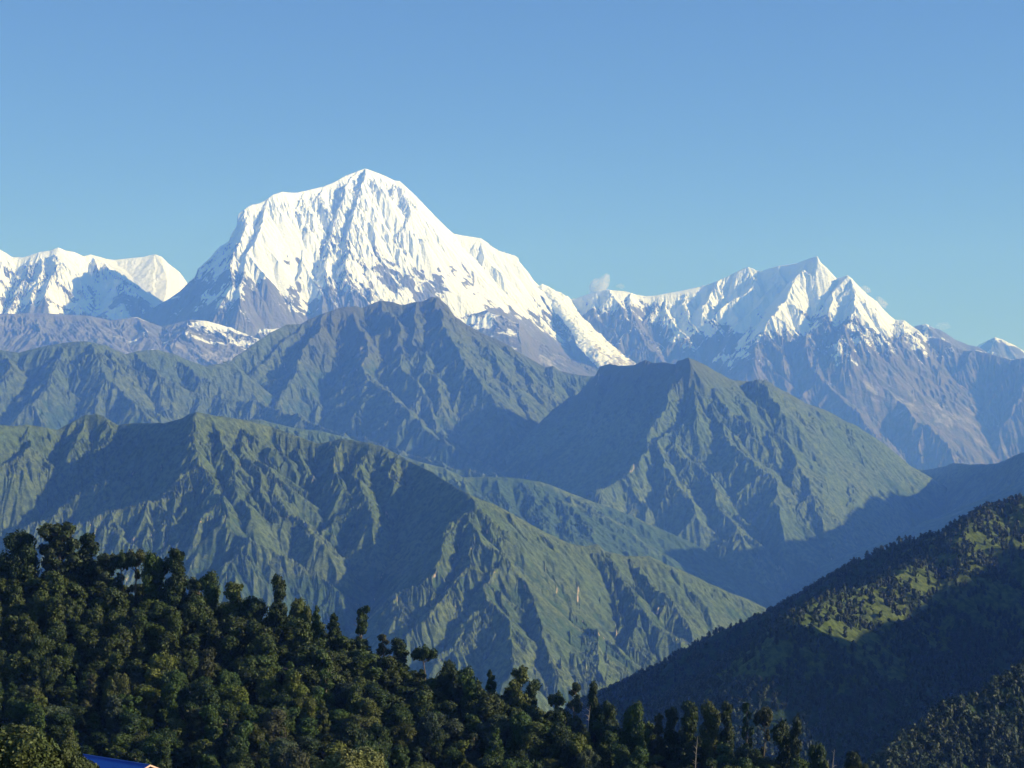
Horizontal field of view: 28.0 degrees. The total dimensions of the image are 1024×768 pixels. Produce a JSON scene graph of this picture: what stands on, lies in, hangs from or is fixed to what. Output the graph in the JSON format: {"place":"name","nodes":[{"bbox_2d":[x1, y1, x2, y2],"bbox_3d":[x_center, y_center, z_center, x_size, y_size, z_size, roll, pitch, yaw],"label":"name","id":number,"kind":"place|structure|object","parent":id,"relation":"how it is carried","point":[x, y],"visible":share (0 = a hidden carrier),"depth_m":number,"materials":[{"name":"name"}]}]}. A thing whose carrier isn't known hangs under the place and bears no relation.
{"place":"outdoors","nodes":[
{"label":"outdoors","id":0,"kind":"place"},
{"bbox_2d":[0,248,162,320],"bbox_3d":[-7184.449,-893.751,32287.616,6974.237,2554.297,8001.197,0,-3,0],"label":"snow range","id":1,"kind":"structure","parent":0,"point":[58,281],"depth_m":31698.69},
{"bbox_2d":[0,313,278,365],"bbox_3d":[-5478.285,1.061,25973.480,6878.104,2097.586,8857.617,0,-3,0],"label":"grey foothills","id":2,"kind":"structure","parent":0,"point":[203,343],"depth_m":27609.03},
{"bbox_2d":[93,254,186,301],"bbox_3d":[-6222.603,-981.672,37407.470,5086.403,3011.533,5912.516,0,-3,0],"label":"snow dome","id":3,"kind":"structure","parent":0,"point":[160,277],"depth_m":37538.12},
{"bbox_2d":[0,616,519,767],"bbox_3d":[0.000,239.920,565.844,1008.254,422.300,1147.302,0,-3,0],"label":"forest slope","id":4,"kind":"structure","parent":0,"point":[73,641],"depth_m":560.25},
{"bbox_2d":[5,698,29,726],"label":"broadleaf tree","id":5,"kind":"object","parent":4,"relation":"on","point":[15,712],"visible":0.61,"depth_m":525.33,"materials":[{"name":"green plant"}]},
{"bbox_2d":[0,528,40,583],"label":"broadleaf tree","id":6,"kind":"object","parent":4,"relation":"on","point":[20,562],"visible":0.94,"depth_m":602.14,"materials":[{"name":"green plant"}]},
{"bbox_2d":[0,723,64,767],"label":"broadleaf tree","id":7,"kind":"object","parent":4,"relation":"on","point":[23,746],"visible":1,"depth_m":143.61,"materials":[{"name":"green plant"}]},
{"bbox_2d":[25,650,41,688],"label":"column tree","id":8,"kind":"object","parent":4,"relation":"on","point":[34,666],"visible":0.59,"depth_m":546.19,"materials":[{"name":"green plant"}]},
{"bbox_2d":[25,703,45,734],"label":"column tree","id":9,"kind":"object","parent":4,"relation":"on","point":[37,716],"visible":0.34,"depth_m":518.95,"materials":[{"name":"green plant"}]},
{"bbox_2d":[37,656,57,705],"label":"column tree","id":10,"kind":"object","parent":4,"relation":"on","point":[47,676],"visible":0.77,"depth_m":541.37,"materials":[{"name":"green plant"}]},
{"bbox_2d":[36,521,81,581],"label":"feathery tree","id":11,"kind":"object","parent":4,"relation":"on","point":[56,536],"visible":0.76,"depth_m":604.29,"materials":[{"name":"green plant"}]},
{"bbox_2d":[46,711,76,749],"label":"column tree","id":12,"kind":"object","parent":4,"relation":"on","point":[57,721],"visible":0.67,"depth_m":523.44,"materials":[{"name":"green plant"}]},
{"bbox_2d":[55,739,99,767],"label":"broadleaf tree","id":13,"kind":"object","parent":4,"relation":"on","point":[69,756],"visible":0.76,"depth_m":146.64,"materials":[{"name":"green plant"}]},
{"bbox_2d":[73,532,102,591],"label":"tufted tree","id":14,"kind":"object","parent":4,"relation":"on","point":[86,569],"visible":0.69,"depth_m":606.58,"materials":[{"name":"green plant"}]},
{"bbox_2d":[77,712,103,747],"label":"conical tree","id":15,"kind":"object","parent":4,"relation":"on","point":[94,725],"visible":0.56,"depth_m":527.50,"materials":[{"name":"green plant"}]},
{"bbox_2d":[80,674,102,735],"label":"ragged tree","id":16,"kind":"object","parent":4,"relation":"on","point":[91,692],"visible":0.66,"depth_m":537.32,"materials":[{"name":"green plant"}]},
{"bbox_2d":[90,553,124,603],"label":"feathery tree","id":17,"kind":"object","parent":4,"relation":"on","point":[104,569],"visible":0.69,"depth_m":603.01,"materials":[{"name":"green plant"}]},
{"bbox_2d":[102,695,122,748],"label":"column tree","id":18,"kind":"object","parent":4,"relation":"on","point":[112,708],"visible":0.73,"depth_m":526.52,"materials":[{"name":"green plant"}]},
{"bbox_2d":[100,672,131,716],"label":"broadleaf tree","id":19,"kind":"object","parent":4,"relation":"on","point":[117,684],"visible":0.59,"depth_m":538.18,"materials":[{"name":"green plant"}]},
{"bbox_2d":[82,754,157,767],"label":"house","id":20,"kind":"structure","parent":4,"relation":"on","point":[103,762],"depth_m":166.63,"materials":[{"name":"blue metal"}]},
{"bbox_2d":[110,549,132,611],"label":"flat topped tree","id":21,"kind":"object","parent":4,"relation":"on","point":[117,561],"visible":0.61,"depth_m":602.35,"materials":[{"name":"green plant"}]},
{"bbox_2d":[118,710,141,734],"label":"column tree","id":22,"kind":"object","parent":4,"relation":"on","point":[130,723],"visible":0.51,"depth_m":523.23,"materials":[{"name":"green plant"}]},
{"bbox_2d":[124,548,145,608],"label":"flat topped tree","id":23,"kind":"object","parent":4,"relation":"on","point":[136,561],"visible":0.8,"depth_m":604.49,"materials":[{"name":"green plant"}]},
{"bbox_2d":[133,683,160,731],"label":"column tree","id":24,"kind":"object","parent":4,"relation":"on","point":[150,695],"visible":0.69,"depth_m":538.80,"materials":[{"name":"green plant"}]},
{"bbox_2d":[137,551,164,609],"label":"column tree","id":25,"kind":"object","parent":4,"relation":"on","point":[152,564],"visible":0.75,"depth_m":600.87,"materials":[{"name":"green plant"}]},
{"bbox_2d":[138,732,173,766],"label":"broadleaf tree","id":26,"kind":"object","parent":4,"relation":"on","point":[150,749],"visible":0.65,"depth_m":513.00,"materials":[{"name":"green plant"}]},
{"bbox_2d":[144,652,178,698],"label":"broadleaf tree","id":27,"kind":"object","parent":4,"relation":"on","point":[160,664],"visible":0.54,"depth_m":550.41,"materials":[{"name":"green plant"}]},
{"bbox_2d":[157,681,180,729],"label":"column tree","id":28,"kind":"object","parent":4,"relation":"on","point":[168,701],"visible":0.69,"depth_m":535.90,"materials":[{"name":"green plant"}]},
{"bbox_2d":[154,669,190,711],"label":"broadleaf tree","id":29,"kind":"object","parent":4,"relation":"on","point":[174,675],"visible":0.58,"depth_m":542.89,"materials":[{"name":"green plant"}]},
{"bbox_2d":[160,547,188,610],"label":"tufted tree","id":30,"kind":"object","parent":4,"relation":"on","point":[174,594],"visible":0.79,"depth_m":599.71,"materials":[{"name":"green plant"}]},
{"bbox_2d":[184,707,206,748],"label":"feathery tree","id":31,"kind":"object","parent":4,"relation":"on","point":[197,724],"visible":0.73,"depth_m":529.47,"materials":[{"name":"green plant"}]},
{"bbox_2d":[185,679,220,717],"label":"broadleaf tree","id":32,"kind":"object","parent":4,"relation":"on","point":[202,693],"visible":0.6,"depth_m":538.70,"materials":[{"name":"green plant"}]},
{"bbox_2d":[197,648,217,685],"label":"column tree","id":33,"kind":"object","parent":4,"relation":"on","point":[208,665],"visible":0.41,"depth_m":554.27,"materials":[{"name":"green plant"}]},
{"bbox_2d":[199,569,220,620],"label":"column tree","id":34,"kind":"object","parent":4,"relation":"on","point":[210,587],"visible":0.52,"depth_m":599.21,"materials":[{"name":"green plant"}]},
{"bbox_2d":[197,705,224,757],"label":"column tree","id":35,"kind":"object","parent":4,"relation":"on","point":[211,719],"visible":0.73,"depth_m":527.17,"materials":[{"name":"green plant"}]},
{"bbox_2d":[206,699,240,741],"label":"broadleaf tree","id":36,"kind":"object","parent":4,"relation":"on","point":[226,710],"visible":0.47,"depth_m":536.37,"materials":[{"name":"green plant"}]},
{"bbox_2d":[215,669,242,701],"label":"broadleaf tree","id":37,"kind":"object","parent":4,"relation":"on","point":[226,678],"visible":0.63,"depth_m":551.15,"materials":[{"name":"green plant"}]},
{"bbox_2d":[219,581,243,618],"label":"tufted tree","id":38,"kind":"object","parent":4,"relation":"on","point":[232,591],"visible":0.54,"depth_m":595.37,"materials":[{"name":"green plant"}]},
{"bbox_2d":[220,734,247,767],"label":"column tree","id":39,"kind":"object","parent":4,"relation":"on","point":[237,742],"visible":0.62,"depth_m":513.74,"materials":[{"name":"green plant"}]},
{"bbox_2d":[226,684,248,726],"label":"column tree","id":40,"kind":"object","parent":4,"relation":"on","point":[240,696],"visible":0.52,"depth_m":545.79,"materials":[{"name":"green plant"}]},
{"bbox_2d":[237,596,268,624],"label":"broadleaf tree","id":41,"kind":"object","parent":4,"relation":"on","point":[255,608],"visible":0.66,"depth_m":592.54,"materials":[{"name":"green plant"}]},
{"bbox_2d":[246,722,271,756],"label":"broadleaf tree","id":42,"kind":"object","parent":4,"relation":"on","point":[257,735],"visible":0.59,"depth_m":524.14,"materials":[{"name":"green plant"}]},
{"bbox_2d":[253,667,276,704],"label":"column tree","id":43,"kind":"object","parent":4,"relation":"on","point":[266,684],"visible":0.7,"depth_m":551.98,"materials":[{"name":"green plant"}]},
{"bbox_2d":[260,708,289,754],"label":"column tree","id":44,"kind":"object","parent":4,"relation":"on","point":[274,719],"visible":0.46,"depth_m":528.03,"materials":[{"name":"green plant"}]},
{"bbox_2d":[266,573,290,644],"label":"tufted tree","id":45,"kind":"object","parent":4,"relation":"on","point":[277,619],"visible":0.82,"depth_m":591.11,"materials":[{"name":"green plant"}]},
{"bbox_2d":[267,736,297,767],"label":"broadleaf tree","id":46,"kind":"object","parent":4,"relation":"on","point":[277,746],"visible":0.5,"depth_m":515.77,"materials":[{"name":"green plant"}]},
{"bbox_2d":[276,747,310,767],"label":"broadleaf tree","id":47,"kind":"object","parent":4,"relation":"on","point":[292,758],"visible":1,"depth_m":509.70,"materials":[{"name":"green plant"}]},
{"bbox_2d":[282,669,309,699],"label":"column tree","id":48,"kind":"object","parent":4,"relation":"on","point":[294,687],"visible":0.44,"depth_m":550.32,"materials":[{"name":"green plant"}]},
{"bbox_2d":[289,597,313,631],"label":"broadleaf tree","id":49,"kind":"object","parent":4,"relation":"on","point":[300,610],"visible":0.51,"depth_m":593.29,"materials":[{"name":"green plant"}]},
{"bbox_2d":[293,694,317,726],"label":"broadleaf tree","id":50,"kind":"object","parent":4,"relation":"on","point":[305,704],"visible":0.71,"depth_m":543.96,"materials":[{"name":"green plant"}]},
{"bbox_2d":[294,717,319,741],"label":"column tree","id":51,"kind":"object","parent":4,"relation":"on","point":[305,727],"visible":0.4,"depth_m":535.52,"materials":[{"name":"green plant"}]},
{"bbox_2d":[314,700,336,738],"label":"conical tree","id":52,"kind":"object","parent":4,"relation":"on","point":[323,725],"visible":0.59,"depth_m":540.96,"materials":[{"name":"green plant"}]},
{"bbox_2d":[318,669,338,714],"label":"ragged tree","id":53,"kind":"object","parent":4,"relation":"on","point":[327,684],"visible":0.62,"depth_m":556.34,"materials":[{"name":"green plant"}]},
{"bbox_2d":[0,570,683,755],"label":"distant trees","id":54,"kind":"object","parent":4,"relation":"on","point":[57,607],"visible":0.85,"depth_m":572.86,"materials":[{"name":"green plant"}]},
{"bbox_2d":[315,746,384,767],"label":"broadleaf tree","id":55,"kind":"object","parent":4,"relation":"on","point":[363,757],"visible":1,"depth_m":165.08,"materials":[{"name":"green plant"}]},
{"bbox_2d":[336,721,368,748],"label":"broadleaf tree","id":56,"kind":"object","parent":4,"relation":"on","point":[351,735],"visible":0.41,"depth_m":530.13,"materials":[{"name":"green plant"}]},
{"bbox_2d":[353,605,372,653],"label":"ragged tree","id":57,"kind":"object","parent":4,"relation":"on","point":[361,630],"visible":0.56,"depth_m":590.05,"materials":[{"name":"green plant"}]},
{"bbox_2d":[357,698,382,725],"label":"column tree","id":58,"kind":"object","parent":4,"relation":"on","point":[372,711],"visible":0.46,"depth_m":549.32,"materials":[{"name":"green plant"}]},
{"bbox_2d":[363,681,390,725],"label":"column tree","id":59,"kind":"object","parent":4,"relation":"on","point":[376,693],"visible":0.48,"depth_m":557.61,"materials":[{"name":"green plant"}]},
{"bbox_2d":[365,722,392,750],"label":"broadleaf tree","id":60,"kind":"object","parent":4,"relation":"on","point":[378,734],"visible":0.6,"depth_m":537.95,"materials":[{"name":"green plant"}]},
{"bbox_2d":[380,703,414,735],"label":"broadleaf tree","id":61,"kind":"object","parent":4,"relation":"on","point":[397,715],"visible":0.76,"depth_m":555.48,"materials":[{"name":"green plant"}]},
{"bbox_2d":[390,637,411,694],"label":"tufted tree","id":62,"kind":"object","parent":4,"relation":"on","point":[400,652],"visible":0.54,"depth_m":586.01,"materials":[{"name":"green plant"}]},
{"bbox_2d":[390,723,421,756],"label":"broadleaf tree","id":63,"kind":"object","parent":4,"relation":"on","point":[404,735],"visible":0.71,"depth_m":545.94,"materials":[{"name":"green plant"}]},
{"bbox_2d":[410,644,437,680],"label":"flat topped tree","id":64,"kind":"object","parent":4,"relation":"on","point":[423,654],"visible":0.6,"depth_m":585.10,"materials":[{"name":"green plant"}]},
{"bbox_2d":[412,710,444,762],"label":"broadleaf tree","id":65,"kind":"object","parent":4,"relation":"on","point":[429,722],"visible":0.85,"depth_m":548.34,"materials":[{"name":"green plant"}]},
{"bbox_2d":[427,726,446,767],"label":"column tree","id":66,"kind":"object","parent":4,"relation":"on","point":[434,755],"visible":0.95,"depth_m":543.33,"materials":[{"name":"green plant"}]},
{"bbox_2d":[435,659,460,702],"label":"broadleaf tree","id":67,"kind":"object","parent":4,"relation":"on","point":[447,678],"visible":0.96,"depth_m":577.00,"materials":[{"name":"green plant"}]},
{"bbox_2d":[443,718,467,749],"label":"broadleaf tree","id":68,"kind":"object","parent":4,"relation":"on","point":[456,728],"visible":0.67,"depth_m":555.89,"materials":[{"name":"green plant"}]},
{"bbox_2d":[456,665,477,722],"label":"column tree","id":69,"kind":"object","parent":4,"relation":"on","point":[467,681],"visible":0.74,"depth_m":573.19,"materials":[{"name":"green plant"}]},
{"bbox_2d":[463,713,486,753],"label":"column tree","id":70,"kind":"object","parent":4,"relation":"on","point":[473,722],"visible":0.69,"depth_m":558.18,"materials":[{"name":"green plant"}]},
{"bbox_2d":[476,713,511,749],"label":"broadleaf tree","id":71,"kind":"object","parent":4,"relation":"on","point":[499,721],"visible":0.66,"depth_m":555.01,"materials":[{"name":"green plant"}]},
{"bbox_2d":[506,665,530,710],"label":"tufted tree","id":72,"kind":"object","parent":4,"relation":"on","point":[517,698],"visible":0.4,"depth_m":570.77,"materials":[{"name":"green plant"}]},
{"bbox_2d":[503,711,538,753],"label":"broadleaf tree","id":73,"kind":"object","parent":4,"relation":"on","point":[519,722],"visible":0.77,"depth_m":552.66,"materials":[{"name":"green plant"}]},
{"bbox_2d":[519,721,547,763],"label":"tree","id":74,"kind":"object","parent":4,"relation":"on","point":[533,746],"visible":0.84,"depth_m":548.52,"materials":[{"name":"green plant"}]},
{"bbox_2d":[544,721,575,767],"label":"broadleaf tree","id":75,"kind":"object","parent":4,"relation":"on","point":[557,736],"visible":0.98,"depth_m":547.30,"materials":[{"name":"green plant"}]},
{"bbox_2d":[565,682,584,733],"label":"ragged tree","id":76,"kind":"object","parent":4,"relation":"on","point":[575,704],"visible":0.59,"depth_m":566.84,"materials":[{"name":"green plant"}]},
{"bbox_2d":[573,748,601,767],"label":"broadleaf tree","id":77,"kind":"object","parent":4,"relation":"on","point":[591,758],"visible":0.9,"depth_m":541.96,"materials":[{"name":"green plant"}]},
{"bbox_2d":[587,680,600,746],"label":"column tree","id":78,"kind":"object","parent":4,"relation":"on","point":[594,706],"visible":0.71,"depth_m":564.67,"materials":[{"name":"green plant"}]},
{"bbox_2d":[595,729,618,767],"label":"column tree","id":79,"kind":"object","parent":4,"relation":"on","point":[605,754],"visible":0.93,"depth_m":548.70,"materials":[{"name":"green plant"}]},
{"bbox_2d":[595,700,618,735],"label":"broadleaf tree","id":80,"kind":"object","parent":4,"relation":"on","point":[607,713],"visible":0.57,"depth_m":563.75,"materials":[{"name":"green plant"}]},
{"bbox_2d":[608,743,630,767],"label":"column tree","id":81,"kind":"object","parent":4,"relation":"on","point":[622,756],"visible":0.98,"depth_m":542.97,"materials":[{"name":"green plant"}]},
{"bbox_2d":[618,700,650,754],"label":"broadleaf tree","id":82,"kind":"object","parent":4,"relation":"on","point":[636,731],"visible":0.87,"depth_m":555.48,"materials":[{"name":"green plant"}]},
{"bbox_2d":[649,713,664,766],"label":"ragged tree","id":83,"kind":"object","parent":4,"relation":"on","point":[657,745],"visible":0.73,"depth_m":558.28,"materials":[{"name":"green plant"}]},
{"bbox_2d":[659,706,680,767],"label":"tufted tree","id":84,"kind":"object","parent":4,"relation":"on","point":[671,735],"visible":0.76,"depth_m":557.44,"materials":[{"name":"green plant"}]},
{"bbox_2d":[678,700,701,752],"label":"column tree","id":85,"kind":"object","parent":4,"relation":"on","point":[690,715],"visible":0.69,"depth_m":555.24,"materials":[{"name":"green plant"}]},
{"bbox_2d":[696,698,720,767],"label":"column tree","id":86,"kind":"object","parent":4,"relation":"on","point":[709,730],"visible":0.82,"depth_m":547.04,"materials":[{"name":"green plant"}]},
{"bbox_2d":[718,700,735,756],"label":"tufted tree","id":87,"kind":"object","parent":4,"relation":"on","point":[726,734],"visible":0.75,"depth_m":549.31,"materials":[{"name":"green plant"}]},
{"bbox_2d":[741,702,753,755],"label":"ragged tree","id":88,"kind":"object","parent":4,"relation":"on","point":[748,740],"visible":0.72,"depth_m":544.13,"materials":[{"name":"green plant"}]},
{"bbox_2d":[753,706,772,765],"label":"flat topped tree","id":89,"kind":"object","parent":4,"relation":"on","point":[763,717],"visible":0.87,"depth_m":543.92,"materials":[{"name":"green plant"}]},
{"bbox_2d":[770,720,791,767],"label":"column tree","id":90,"kind":"object","parent":4,"relation":"on","point":[780,736],"visible":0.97,"depth_m":538.40,"materials":[{"name":"green plant"}]},
{"bbox_2d":[787,713,802,767],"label":"column tree","id":91,"kind":"object","parent":4,"relation":"on","point":[795,743],"visible":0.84,"depth_m":535.10,"materials":[{"name":"green plant"}]},
{"bbox_2d":[806,742,827,767],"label":"broadleaf tree","id":92,"kind":"object","parent":4,"relation":"on","point":[816,755],"visible":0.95,"depth_m":529.62,"materials":[{"name":"green plant"}]},
{"bbox_2d":[0,297,594,476],"bbox_3d":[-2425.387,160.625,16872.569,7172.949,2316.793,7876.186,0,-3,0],"label":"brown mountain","id":93,"kind":"structure","parent":0,"point":[434,381],"depth_m":17905.05,"materials":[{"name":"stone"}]},
{"bbox_2d":[143,169,598,375],"bbox_3d":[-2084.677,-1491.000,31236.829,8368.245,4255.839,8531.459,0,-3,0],"label":"snow peak","id":94,"kind":"structure","parent":0,"point":[362,238],"depth_m":31539.88,"materials":[{"name":"snow"}]},
{"bbox_2d":[538,284,635,367],"bbox_3d":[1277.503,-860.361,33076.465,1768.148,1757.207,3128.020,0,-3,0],"label":"glacier","id":95,"kind":"object","parent":94,"relation":"on","point":[596,348],"visible":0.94,"depth_m":32912.34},
{"bbox_2d":[0,412,766,712],"bbox_3d":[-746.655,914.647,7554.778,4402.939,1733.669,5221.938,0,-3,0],"label":"green ridge","id":96,"kind":"structure","parent":0,"point":[412,555],"depth_m":8130.93,"materials":[{"name":"plant"}]},
{"bbox_2d":[0,0,1023,350],"label":"sky","id":97,"kind":"structure","parent":0,"point":[638,147],"materials":[{"name":"blue"}]},
{"bbox_2d":[246,419,785,607],"bbox_3d":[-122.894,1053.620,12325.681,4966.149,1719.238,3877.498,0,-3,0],"label":"ridge","id":98,"kind":"structure","parent":0,"point":[565,516],"depth_m":12880.98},
{"bbox_2d":[501,358,946,598],"bbox_3d":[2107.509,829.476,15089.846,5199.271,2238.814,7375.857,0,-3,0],"label":"dark mountain","id":99,"kind":"structure","parent":0,"point":[775,489],"depth_m":15440.19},
{"bbox_2d":[570,496,1023,766],"bbox_3d":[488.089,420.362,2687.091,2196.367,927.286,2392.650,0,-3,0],"label":"hill","id":100,"kind":"structure","parent":0,"point":[782,651],"depth_m":2754.66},
{"bbox_2d":[565,492,1023,767],"bbox_3d":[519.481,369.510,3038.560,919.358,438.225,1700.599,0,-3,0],"label":"woodland","id":101,"kind":"object","parent":100,"relation":"on","point":[691,688],"visible":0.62,"depth_m":2634.43,"materials":[{"name":"green plant"}]},
{"bbox_2d":[571,256,1023,469],"bbox_3d":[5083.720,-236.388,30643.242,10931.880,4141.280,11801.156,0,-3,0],"label":"snow ridge","id":102,"kind":"structure","parent":0,"point":[814,331],"depth_m":32344.56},
{"bbox_2d":[820,452,1023,577],"bbox_3d":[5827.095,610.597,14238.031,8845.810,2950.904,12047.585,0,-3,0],"label":"shaded valley side","id":103,"kind":"structure","parent":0,"point":[969,487],"depth_m":16200.82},
{"bbox_2d":[914,324,1023,358],"bbox_3d":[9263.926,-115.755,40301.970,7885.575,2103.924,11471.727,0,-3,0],"label":"summits","id":104,"kind":"structure","parent":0,"point":[998,347],"depth_m":43362.99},
{"bbox_2d":[931,676,1023,767],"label":"slope","id":105,"kind":"structure","parent":0,"point":[979,708],"depth_m":1434.54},
{"bbox_2d":[862,657,1023,767],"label":"woodland","id":106,"kind":"object","parent":105,"relation":"on","point":[912,745],"visible":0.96,"depth_m":1372.96,"materials":[{"name":"green plant"}]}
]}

